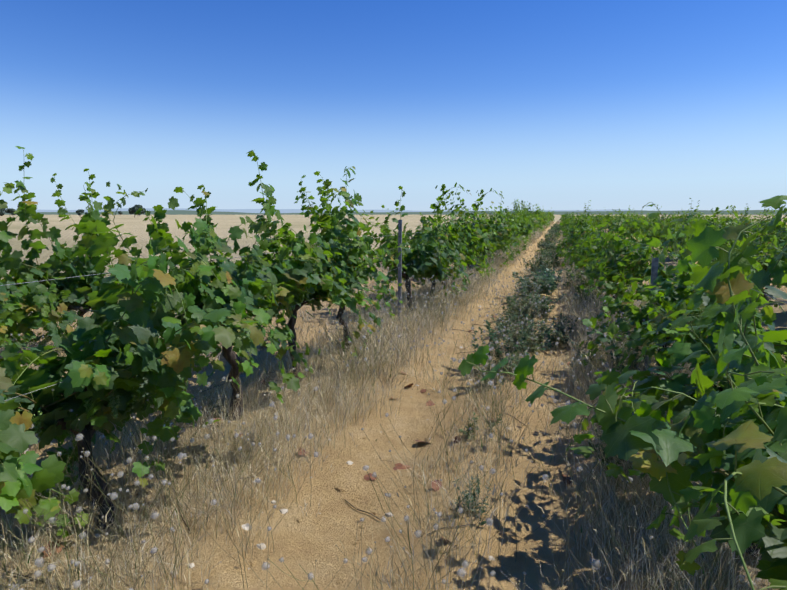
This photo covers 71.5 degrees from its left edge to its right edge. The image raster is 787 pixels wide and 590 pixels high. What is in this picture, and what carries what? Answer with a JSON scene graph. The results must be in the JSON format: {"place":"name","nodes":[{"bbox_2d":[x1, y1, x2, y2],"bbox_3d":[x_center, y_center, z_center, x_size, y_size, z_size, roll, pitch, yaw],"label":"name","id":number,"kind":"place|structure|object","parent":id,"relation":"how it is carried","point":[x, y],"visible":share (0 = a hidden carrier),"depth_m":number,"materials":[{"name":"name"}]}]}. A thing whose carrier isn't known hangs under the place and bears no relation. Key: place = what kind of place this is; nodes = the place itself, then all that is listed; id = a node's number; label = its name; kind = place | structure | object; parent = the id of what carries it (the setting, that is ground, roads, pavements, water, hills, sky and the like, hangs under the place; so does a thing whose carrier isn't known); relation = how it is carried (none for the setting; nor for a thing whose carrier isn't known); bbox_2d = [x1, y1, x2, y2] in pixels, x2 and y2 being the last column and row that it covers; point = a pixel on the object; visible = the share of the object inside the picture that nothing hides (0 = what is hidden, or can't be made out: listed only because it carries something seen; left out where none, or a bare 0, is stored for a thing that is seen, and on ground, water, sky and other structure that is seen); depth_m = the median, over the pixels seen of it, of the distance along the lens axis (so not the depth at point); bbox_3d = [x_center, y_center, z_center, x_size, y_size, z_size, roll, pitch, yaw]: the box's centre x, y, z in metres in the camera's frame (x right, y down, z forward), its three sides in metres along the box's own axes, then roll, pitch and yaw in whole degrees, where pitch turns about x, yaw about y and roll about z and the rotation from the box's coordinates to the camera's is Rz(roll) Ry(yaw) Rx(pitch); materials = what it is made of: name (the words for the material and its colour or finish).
{"place":"outdoors","nodes":[
{"label":"outdoors","id":0,"kind":"place"},
{"bbox_2d":[5,208,681,212],"bbox_3d":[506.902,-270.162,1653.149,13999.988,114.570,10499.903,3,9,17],"label":"hills","id":1,"kind":"structure","parent":0,"point":[244,210],"depth_m":6637.26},
{"bbox_2d":[0,221,786,589],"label":"ground","id":2,"kind":"structure","parent":0,"point":[294,545],"depth_m":3.00,"materials":[{"name":"soil"}]},
{"bbox_2d":[0,409,38,511],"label":"vine","id":3,"kind":"object","parent":2,"relation":"on","point":[16,438],"visible":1,"depth_m":1.73,"materials":[{"name":"green plant"}]},
{"bbox_2d":[0,182,67,361],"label":"vine","id":4,"kind":"object","parent":2,"relation":"on","point":[13,297],"visible":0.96,"depth_m":4.98,"materials":[{"name":"green plant"}]},
{"bbox_2d":[0,146,147,347],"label":"vine","id":5,"kind":"object","parent":2,"relation":"on","point":[75,290],"visible":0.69,"depth_m":5.65,"materials":[{"name":"green plant"}]},
{"bbox_2d":[0,201,286,537],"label":"vine","id":6,"kind":"object","parent":2,"relation":"on","point":[125,325],"visible":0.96,"depth_m":2.56,"materials":[{"name":"green plant"}]},
{"bbox_2d":[92,182,348,423],"bbox_3d":[-1.211,0.113,3.820,1.613,1.769,1.730,1,9,9],"label":"vine","id":7,"kind":"object","parent":2,"relation":"on","point":[253,281],"visible":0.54,"depth_m":3.55,"materials":[{"name":"green plant"}]},
{"bbox_2d":[0,215,515,400],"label":"trellis","id":8,"kind":"object","parent":2,"relation":"on","point":[400,233],"visible":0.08,"depth_m":7.31,"materials":[{"name":"metal"}]},
{"bbox_2d":[216,150,387,380],"bbox_3d":[-0.859,-0.168,4.662,1.360,2.066,1.716,3,9,18],"label":"vine","id":9,"kind":"object","parent":2,"relation":"on","point":[350,230],"visible":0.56,"depth_m":4.59,"materials":[{"name":"green plant"}]},
{"bbox_2d":[3,277,629,589],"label":"leaf litter","id":10,"kind":"object","parent":2,"relation":"on","point":[402,466],"visible":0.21,"depth_m":3.26,"materials":[{"name":"brown plant"}]},
{"bbox_2d":[264,166,410,351],"bbox_3d":[-0.560,-0.304,5.715,1.408,1.991,1.679,2,9,16],"label":"vine","id":11,"kind":"object","parent":2,"relation":"on","point":[327,230],"visible":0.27,"depth_m":5.67,"materials":[{"name":"green plant"}]},
{"bbox_2d":[4,265,761,588],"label":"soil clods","id":12,"kind":"object","parent":2,"relation":"on","point":[300,520],"visible":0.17,"depth_m":2.94,"materials":[{"name":"beige soil"}]},
{"bbox_2d":[0,236,780,589],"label":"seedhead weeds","id":13,"kind":"object","parent":2,"relation":"on","point":[316,454],"visible":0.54,"depth_m":2.65,"materials":[{"name":"beige plant"}]},
{"bbox_2d":[0,221,785,589],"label":"dry grass","id":14,"kind":"structure","parent":2,"relation":"on","point":[578,329],"depth_m":3.22,"materials":[{"name":"beige plant"}]},
{"bbox_2d":[361,186,469,312],"bbox_3d":[0.226,-0.668,8.376,1.333,1.969,1.896,24,26,70],"label":"vine","id":15,"kind":"object","parent":2,"relation":"on","point":[425,261],"visible":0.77,"depth_m":8.11,"materials":[{"name":"green plant"}]},
{"bbox_2d":[397,214,469,300],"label":"vine","id":16,"kind":"object","parent":2,"relation":"on","point":[437,273],"visible":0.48,"depth_m":9.14,"materials":[{"name":"green plant"}]},
{"bbox_2d":[402,182,500,287],"bbox_3d":[1.074,-1.029,10.417,1.828,2.177,1.753,0,8,1],"label":"vine","id":17,"kind":"object","parent":2,"relation":"on","point":[438,221],"visible":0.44,"depth_m":10.07,"materials":[{"name":"green plant"}]},
{"bbox_2d":[420,191,508,276],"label":"vine","id":18,"kind":"object","parent":2,"relation":"on","point":[478,232],"visible":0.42,"depth_m":12.60,"materials":[{"name":"green plant"}]},
{"bbox_2d":[450,188,522,260],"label":"vine","id":19,"kind":"object","parent":2,"relation":"on","point":[490,222],"visible":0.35,"depth_m":14.57,"materials":[{"name":"green plant"}]},
{"bbox_2d":[452,208,521,267],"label":"vine","id":20,"kind":"object","parent":2,"relation":"on","point":[499,232],"visible":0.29,"depth_m":13.87,"materials":[{"name":"green plant"}]},
{"bbox_2d":[471,191,522,261],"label":"vine","id":21,"kind":"object","parent":2,"relation":"on","point":[512,235],"visible":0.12,"depth_m":15.73,"materials":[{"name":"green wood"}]},
{"bbox_2d":[495,205,533,242],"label":"vine","id":22,"kind":"object","parent":2,"relation":"on","point":[516,221],"visible":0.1,"depth_m":23.59,"materials":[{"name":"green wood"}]},
{"bbox_2d":[496,203,532,240],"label":"vine","id":23,"kind":"object","parent":2,"relation":"on","point":[516,214],"visible":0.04,"depth_m":24.96,"materials":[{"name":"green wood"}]},
{"bbox_2d":[490,201,541,232],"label":"vine","id":24,"kind":"object","parent":2,"relation":"on","point":[527,211],"visible":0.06,"depth_m":29.70,"materials":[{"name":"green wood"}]},
{"bbox_2d":[505,210,526,246],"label":"vine","id":25,"kind":"object","parent":2,"relation":"on","point":[522,232],"visible":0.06,"depth_m":21.00,"materials":[{"name":"green plant"}]},
{"bbox_2d":[503,208,531,251],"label":"vine","id":26,"kind":"object","parent":2,"relation":"on","point":[527,231],"visible":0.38,"depth_m":19.68,"materials":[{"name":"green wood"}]},
{"bbox_2d":[506,200,542,240],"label":"vine","id":27,"kind":"object","parent":2,"relation":"on","point":[534,221],"visible":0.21,"depth_m":26.95,"materials":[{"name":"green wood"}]},
{"bbox_2d":[516,204,535,242],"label":"vine","id":28,"kind":"object","parent":2,"relation":"on","point":[524,215],"visible":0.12,"depth_m":25.56,"materials":[{"name":"green plant"}]},
{"bbox_2d":[516,200,536,234],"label":"vine","id":29,"kind":"object","parent":2,"relation":"on","point":[529,217],"visible":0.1,"depth_m":32.16,"materials":[{"name":"green plant"}]},
{"bbox_2d":[530,207,543,231],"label":"vine","id":30,"kind":"object","parent":2,"relation":"on","point":[537,213],"visible":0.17,"depth_m":39.62,"materials":[{"name":"green plant"}]},
{"bbox_2d":[533,205,546,230],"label":"vine","id":31,"kind":"object","parent":2,"relation":"on","point":[540,221],"visible":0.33,"depth_m":43.96,"materials":[{"name":"green plant"}]},
{"bbox_2d":[452,223,646,525],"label":"green weeds","id":32,"kind":"object","parent":2,"relation":"on","point":[554,228],"visible":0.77,"depth_m":6.35,"materials":[{"name":"green plant"}]},
{"bbox_2d":[556,213,583,237],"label":"vine","id":33,"kind":"object","parent":2,"relation":"on","point":[565,227],"visible":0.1,"depth_m":24.94,"materials":[{"name":"green plant"}]},
{"bbox_2d":[561,220,580,249],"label":"vine","id":34,"kind":"object","parent":2,"relation":"on","point":[573,225],"visible":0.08,"depth_m":19.94,"materials":[{"name":"green plant"}]},
{"bbox_2d":[562,232,590,277],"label":"vine","id":35,"kind":"object","parent":2,"relation":"on","point":[575,257],"visible":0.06,"depth_m":11.77,"materials":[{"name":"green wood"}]},
{"bbox_2d":[557,216,596,257],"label":"vine","id":36,"kind":"object","parent":2,"relation":"on","point":[568,240],"visible":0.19,"depth_m":15.57,"materials":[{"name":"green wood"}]},
{"bbox_2d":[557,200,597,254],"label":"vine","id":37,"kind":"object","parent":2,"relation":"on","point":[580,224],"visible":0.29,"depth_m":16.45,"materials":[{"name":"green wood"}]},
{"bbox_2d":[564,223,604,270],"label":"vine","id":38,"kind":"object","parent":2,"relation":"on","point":[572,248],"visible":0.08,"depth_m":13.24,"materials":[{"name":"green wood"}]},
{"bbox_2d":[553,220,625,294],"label":"vine","id":39,"kind":"object","parent":2,"relation":"on","point":[591,251],"visible":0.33,"depth_m":9.59,"materials":[{"name":"green plant"}]},
{"bbox_2d":[594,211,610,223],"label":"vine","id":40,"kind":"object","parent":2,"relation":"on","point":[599,216],"visible":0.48,"depth_m":49.35,"materials":[{"name":"green plant"}]},
{"bbox_2d":[570,220,637,282],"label":"vine","id":41,"kind":"object","parent":2,"relation":"on","point":[610,229],"depth_m":10.04,"materials":[{"name":"green plant"}]},
{"bbox_2d":[567,212,648,304],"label":"vine","id":42,"kind":"object","parent":2,"relation":"on","point":[586,244],"visible":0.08,"depth_m":8.11,"materials":[{"name":"green plant"}]},
{"bbox_2d":[603,213,620,232],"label":"vine","id":43,"kind":"object","parent":2,"relation":"on","point":[608,219],"visible":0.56,"depth_m":35.37,"materials":[{"name":"green plant"}]},
{"bbox_2d":[458,195,786,589],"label":"vine","id":44,"kind":"object","parent":2,"relation":"on","point":[740,444],"visible":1,"depth_m":1.18,"materials":[{"name":"green plant"}]},
{"bbox_2d":[612,211,635,238],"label":"vine","id":45,"kind":"object","parent":2,"relation":"on","point":[616,226],"visible":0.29,"depth_m":28.68,"materials":[{"name":"green plant"}]},
{"bbox_2d":[605,205,644,237],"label":"vine","id":46,"kind":"object","parent":2,"relation":"on","point":[622,217],"visible":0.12,"depth_m":30.70,"materials":[{"name":"green plant"}]},
{"bbox_2d":[611,216,647,243],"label":"vine","id":47,"kind":"object","parent":2,"relation":"on","point":[627,228],"visible":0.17,"depth_m":27.28,"materials":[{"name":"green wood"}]},
{"bbox_2d":[573,218,687,317],"bbox_3d":[2.992,-0.219,6.971,1.547,1.514,1.273,-1,8,-5],"label":"vine","id":48,"kind":"object","parent":2,"relation":"on","point":[613,261],"visible":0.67,"depth_m":6.74,"materials":[{"name":"green plant"}]},
{"bbox_2d":[629,217,650,241],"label":"vine","id":49,"kind":"object","parent":2,"relation":"on","point":[639,228],"visible":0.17,"depth_m":24.60,"materials":[{"name":"green plant"}]},
{"bbox_2d":[623,213,659,240],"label":"vine","id":50,"kind":"object","parent":2,"relation":"on","point":[628,224],"visible":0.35,"depth_m":26.09,"materials":[{"name":"green plant"}]},
{"bbox_2d":[580,222,716,338],"bbox_3d":[2.776,-0.058,6.087,1.330,1.493,1.487,3,9,17],"label":"vine","id":51,"kind":"object","parent":2,"relation":"on","point":[661,268],"visible":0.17,"depth_m":6.17,"materials":[{"name":"green plant"}]},
{"bbox_2d":[638,217,662,246],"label":"vine","id":52,"kind":"object","parent":2,"relation":"on","point":[646,225],"visible":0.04,"depth_m":23.36,"materials":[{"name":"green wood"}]},
{"bbox_2d":[643,211,680,249],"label":"vine","id":53,"kind":"object","parent":2,"relation":"on","point":[668,220],"visible":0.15,"depth_m":20.62,"materials":[{"name":"green plant"}]},
{"bbox_2d":[643,205,686,253],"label":"vine","id":54,"kind":"object","parent":2,"relation":"on","point":[655,220],"visible":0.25,"depth_m":20.27,"materials":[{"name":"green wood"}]},
{"bbox_2d":[645,209,689,251],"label":"vine","id":55,"kind":"object","parent":2,"relation":"on","point":[659,230],"visible":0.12,"depth_m":18.83,"materials":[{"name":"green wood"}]},
{"bbox_2d":[658,223,685,259],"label":"vine","id":56,"kind":"object","parent":2,"relation":"on","point":[668,243],"visible":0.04,"depth_m":17.57,"materials":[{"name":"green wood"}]},
{"bbox_2d":[579,260,767,379],"bbox_3d":[2.351,0.185,4.714,1.390,1.363,1.446,3,9,20],"label":"vine","id":57,"kind":"object","parent":2,"relation":"on","point":[633,312],"visible":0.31,"depth_m":4.76,"materials":[{"name":"green plant"}]},
{"bbox_2d":[566,212,786,557],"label":"vine","id":58,"kind":"object","parent":2,"relation":"on","point":[720,315],"visible":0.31,"depth_m":2.32,"materials":[{"name":"green plant"}]},
{"bbox_2d":[578,224,786,370],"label":"trellis","id":59,"kind":"object","parent":2,"relation":"on","point":[654,269],"visible":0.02,"depth_m":4.45,"materials":[{"name":"metal"}]},
{"bbox_2d":[661,198,720,254],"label":"vine","id":60,"kind":"object","parent":2,"relation":"on","point":[688,216],"visible":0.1,"depth_m":15.30,"materials":[{"name":"green plant"}]},
{"bbox_2d":[602,202,786,387],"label":"vine","id":61,"kind":"object","parent":2,"relation":"on","point":[693,300],"visible":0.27,"depth_m":3.40,"materials":[{"name":"green plant"}]},
{"bbox_2d":[658,210,730,263],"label":"vine","id":62,"kind":"object","parent":2,"relation":"on","point":[681,239],"visible":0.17,"depth_m":14.14,"materials":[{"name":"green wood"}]},
{"bbox_2d":[682,206,751,247],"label":"vine","id":63,"kind":"object","parent":2,"relation":"on","point":[688,238],"visible":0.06,"depth_m":12.75,"materials":[{"name":"green plant"}]},
{"bbox_2d":[714,210,743,230],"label":"vine","id":64,"kind":"object","parent":2,"relation":"on","point":[735,219],"visible":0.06,"depth_m":20.97,"materials":[{"name":"green plant"}]},
{"bbox_2d":[721,205,750,225],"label":"vine","id":65,"kind":"object","parent":2,"relation":"on","point":[733,219],"visible":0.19,"depth_m":29.39,"materials":[{"name":"green plant"}]},
{"bbox_2d":[715,221,761,260],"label":"vine","id":66,"kind":"object","parent":2,"relation":"on","point":[723,223],"visible":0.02,"depth_m":11.66,"materials":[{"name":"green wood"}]},
{"bbox_2d":[712,226,770,272],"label":"vine","id":67,"kind":"object","parent":2,"relation":"on","point":[736,244],"visible":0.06,"depth_m":10.32,"materials":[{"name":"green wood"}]},
{"bbox_2d":[716,204,777,244],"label":"vine","id":68,"kind":"object","parent":2,"relation":"on","point":[748,223],"visible":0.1,"depth_m":18.34,"materials":[{"name":"green plant"}]},
{"bbox_2d":[737,207,758,226],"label":"vine","id":69,"kind":"object","parent":2,"relation":"on","point":[745,219],"visible":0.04,"depth_m":27.31,"materials":[{"name":"green plant"}]},
{"bbox_2d":[716,208,786,297],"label":"vine","id":70,"kind":"object","parent":2,"relation":"on","point":[757,241],"visible":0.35,"depth_m":8.97,"materials":[{"name":"green plant"}]},
{"bbox_2d":[744,207,786,245],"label":"vine","id":71,"kind":"object","parent":2,"relation":"on","point":[763,226],"visible":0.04,"depth_m":17.01,"materials":[{"name":"green plant"}]},
{"bbox_2d":[752,207,786,247],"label":"vine","id":72,"kind":"object","parent":2,"relation":"on","point":[764,224],"visible":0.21,"depth_m":16.11,"materials":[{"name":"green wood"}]},
{"bbox_2d":[753,244,786,306],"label":"vine","id":73,"kind":"object","parent":2,"relation":"on","point":[762,246],"visible":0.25,"depth_m":8.22,"materials":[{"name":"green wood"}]},
{"bbox_2d":[753,249,786,269],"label":"vine","id":74,"kind":"object","parent":2,"relation":"on","point":[783,258],"visible":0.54,"depth_m":7.34,"materials":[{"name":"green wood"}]},
{"bbox_2d":[767,225,786,241],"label":"vine","id":75,"kind":"object","parent":2,"relation":"on","point":[779,233],"visible":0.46,"depth_m":14.95,"materials":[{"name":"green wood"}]},
{"bbox_2d":[0,215,786,263],"bbox_3d":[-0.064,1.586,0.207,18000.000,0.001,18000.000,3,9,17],"label":"ground","id":76,"kind":"structure","parent":0,"point":[136,226],"depth_m":78.86,"materials":[{"name":"soil"}]},
{"bbox_2d":[0,208,4,215],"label":"tree","id":77,"kind":"object","parent":76,"relation":"on","point":[2,212],"visible":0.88,"depth_m":178.40,"materials":[{"name":"green plant"}]},
{"bbox_2d":[5,208,14,212],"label":"tree","id":78,"kind":"object","parent":76,"relation":"on","point":[10,210],"visible":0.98,"depth_m":312.23,"materials":[{"name":"green plant"}]},
{"bbox_2d":[128,206,137,217],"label":"tree","id":79,"kind":"object","parent":76,"relation":"on","point":[133,210],"visible":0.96,"depth_m":272.44,"materials":[{"name":"green plant"}]},
{"bbox_2d":[134,205,145,216],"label":"tree","id":80,"kind":"object","parent":76,"relation":"on","point":[143,210],"visible":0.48,"depth_m":379.17,"materials":[{"name":"green plant"}]},
{"bbox_2d":[0,0,786,210],"label":"sky","id":81,"kind":"structure","parent":0,"point":[556,104],"materials":[{"name":"blue"}]},
{"bbox_2d":[4,210,786,214],"bbox_3d":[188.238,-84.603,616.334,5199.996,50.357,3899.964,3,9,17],"label":"hills","id":82,"kind":"structure","parent":0,"point":[191,212],"depth_m":2396.51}
]}

